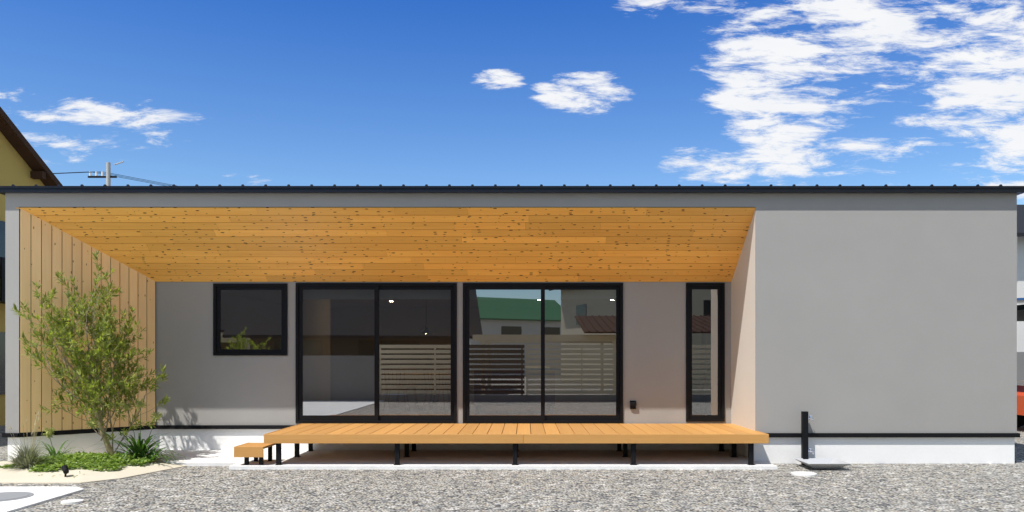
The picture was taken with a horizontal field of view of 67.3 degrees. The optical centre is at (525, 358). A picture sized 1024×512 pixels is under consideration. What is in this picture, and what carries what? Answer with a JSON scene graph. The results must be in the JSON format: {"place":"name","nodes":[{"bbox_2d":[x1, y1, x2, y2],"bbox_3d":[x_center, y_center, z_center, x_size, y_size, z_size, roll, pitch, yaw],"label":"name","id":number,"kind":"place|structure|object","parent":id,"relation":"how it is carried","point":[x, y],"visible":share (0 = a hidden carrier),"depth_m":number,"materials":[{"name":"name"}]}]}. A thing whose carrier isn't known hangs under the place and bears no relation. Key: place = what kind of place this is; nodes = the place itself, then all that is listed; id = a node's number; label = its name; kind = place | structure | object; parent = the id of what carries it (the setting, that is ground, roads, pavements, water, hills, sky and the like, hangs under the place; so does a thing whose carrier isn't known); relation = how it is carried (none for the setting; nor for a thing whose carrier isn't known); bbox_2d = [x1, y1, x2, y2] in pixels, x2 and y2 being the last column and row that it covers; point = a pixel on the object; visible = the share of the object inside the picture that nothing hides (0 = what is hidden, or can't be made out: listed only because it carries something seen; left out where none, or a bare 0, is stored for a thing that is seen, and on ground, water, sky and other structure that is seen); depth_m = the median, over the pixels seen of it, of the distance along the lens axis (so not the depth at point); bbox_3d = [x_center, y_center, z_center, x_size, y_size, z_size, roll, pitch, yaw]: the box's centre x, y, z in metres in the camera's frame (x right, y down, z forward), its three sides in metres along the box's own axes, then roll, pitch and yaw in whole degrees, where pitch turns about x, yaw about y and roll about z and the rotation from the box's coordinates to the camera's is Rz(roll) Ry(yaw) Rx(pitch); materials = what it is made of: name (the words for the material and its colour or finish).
{"place":"outdoors","nodes":[
{"label":"outdoors","id":0,"kind":"place"},
{"bbox_2d":[0,487,83,511],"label":"concrete pavement","id":1,"kind":"structure","parent":0,"point":[13,499],"depth_m":8.32,"materials":[{"name":"grey concrete"}]},
{"bbox_2d":[0,457,186,483],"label":"sand bed","id":2,"kind":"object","parent":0,"point":[16,476],"depth_m":9.68,"materials":[{"name":"beige sand"}]},
{"bbox_2d":[0,412,56,469],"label":"fescue grass","id":3,"kind":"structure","parent":2,"relation":"on","point":[27,457],"depth_m":10.02,"materials":[{"name":"plant"}]},
{"bbox_2d":[61,465,68,476],"bbox_3d":[-5.685,1.391,9.503,0.071,0.158,0.120,0,0,-39],"label":"garden spotlight","id":4,"kind":"object","parent":2,"relation":"on","point":[65,469],"visible":1,"depth_m":9.48,"materials":[{"name":"black metal"}]},
{"bbox_2d":[0,451,156,476],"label":"ground cover plants","id":5,"kind":"object","parent":2,"relation":"on","point":[71,459],"visible":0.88,"depth_m":10.18,"materials":[{"name":"green plant"}]},
{"bbox_2d":[9,251,169,453],"bbox_3d":[-6.138,-0.037,10.928,2.194,2.959,1.535,0,0,0],"label":"olive tree","id":6,"kind":"object","parent":2,"relation":"on","point":[102,331],"visible":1,"depth_m":10.82,"materials":[{"name":"green plant"}]},
{"bbox_2d":[31,398,186,466],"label":"spiky plants","id":7,"kind":"object","parent":2,"relation":"on","point":[139,448],"visible":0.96,"depth_m":10.81,"materials":[{"name":"green plant"}]},
{"bbox_2d":[115,450,777,469],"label":"concrete slab","id":8,"kind":"structure","parent":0,"point":[526,460],"depth_m":11.02,"materials":[{"name":"concrete"}]},
{"bbox_2d":[234,423,768,464],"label":"deck","id":9,"kind":"structure","parent":8,"relation":"on","point":[515,434],"depth_m":10.54,"materials":[{"name":"brown wood"}]},
{"bbox_2d":[0,425,1023,511],"bbox_3d":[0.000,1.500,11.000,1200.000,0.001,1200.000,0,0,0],"label":"gravel ground","id":10,"kind":"structure","parent":0,"point":[924,488],"depth_m":8.77,"materials":[{"name":"grey gravel"}]},
{"bbox_2d":[0,107,62,425],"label":"neighboring house","id":11,"kind":"structure","parent":10,"relation":"on","point":[22,162],"depth_m":17.48,"materials":[{"name":"ochre painted plaster"},{"name":"brown wood"},{"name":"roof metal"}]},
{"bbox_2d":[53,161,170,185],"bbox_3d":[-17.221,-4.139,34.812,91.746,11.277,36.037,0,0,-21],"label":"utility pole","id":12,"kind":"object","parent":10,"relation":"on","point":[108,174],"visible":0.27,"depth_m":37.96,"materials":[{"name":"concrete"}]},
{"bbox_2d":[61,471,816,503],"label":"inspection covers","id":13,"kind":"object","parent":10,"relation":"on","point":[795,473],"visible":1,"depth_m":9.81,"materials":[{"name":"white plastic"}]},
{"bbox_2d":[2,193,1019,463],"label":"house walls","id":14,"kind":"structure","parent":10,"relation":"on","point":[872,327],"depth_m":11.00,"materials":[{"name":"grey paint"}]},
{"bbox_2d":[19,209,155,432],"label":"wall board joints","id":15,"kind":"object","parent":14,"relation":"on","point":[41,327],"visible":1,"depth_m":11.19,"materials":[{"name":"brown wood"}]},
{"bbox_2d":[20,209,154,432],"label":"timber wall boards","id":16,"kind":"object","parent":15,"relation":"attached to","point":[66,254],"visible":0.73,"depth_m":11.38,"materials":[{"name":"beige wood"}]},
{"bbox_2d":[16,207,755,281],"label":"soffit boards","id":17,"kind":"object","parent":14,"relation":"attached to","point":[419,244],"visible":0.97,"depth_m":11.56,"materials":[{"name":"brown wood"}]},
{"bbox_2d":[213,283,724,422],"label":"window frames","id":18,"kind":"structure","parent":14,"relation":"attached to","point":[387,352],"depth_m":12.31,"materials":[{"name":"black metal"}]},
{"bbox_2d":[0,184,1023,194],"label":"roof","id":19,"kind":"structure","parent":14,"relation":"on","point":[518,188],"depth_m":10.89,"materials":[{"name":"black metal"}]},
{"bbox_2d":[630,401,636,408],"bbox_3d":[1.720,0.733,12.269,0.100,0.133,0.062,0,0,0],"label":"outdoor socket","id":20,"kind":"object","parent":14,"relation":"attached to","point":[633,404],"visible":1,"depth_m":12.24,"materials":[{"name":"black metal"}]},
{"bbox_2d":[801,411,813,464],"bbox_3d":[3.999,1.122,10.885,0.167,0.756,0.080,0,0,0],"label":"faucet post","id":21,"kind":"object","parent":10,"relation":"on","point":[804,434],"visible":0.98,"depth_m":10.85,"materials":[{"name":"black metal"}]},
{"bbox_2d":[794,458,850,468],"bbox_3d":[4.080,1.446,10.580,0.570,0.085,0.570,0,0,0],"label":"drain pan","id":22,"kind":"object","parent":10,"relation":"on","point":[824,463],"visible":1,"depth_m":10.65,"materials":[{"name":"white concrete"}]},
{"bbox_2d":[1017,380,1023,427],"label":"orange car","id":23,"kind":"object","parent":10,"relation":"on","point":[1020,403],"visible":0.18,"depth_m":15.78,"materials":[{"name":"orange metal"}]},
{"bbox_2d":[0,0,1023,204],"label":"sky","id":24,"kind":"structure","parent":0,"point":[179,92],"materials":[{"name":"blue"}]},
{"bbox_2d":[1017,205,1023,351],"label":"house","id":25,"kind":"structure","parent":0,"point":[1020,270],"depth_m":25.00,"materials":[{"name":"white paint"}]},
{"bbox_2d":[1017,352,1023,379],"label":"neighbouring building","id":26,"kind":"structure","parent":0,"point":[1020,365],"depth_m":22.00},
{"bbox_2d":[1017,298,1023,320],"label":"window","id":27,"kind":"structure","parent":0,"point":[1020,312],"depth_m":15.73,"materials":[{"name":"black glass"}]}
]}

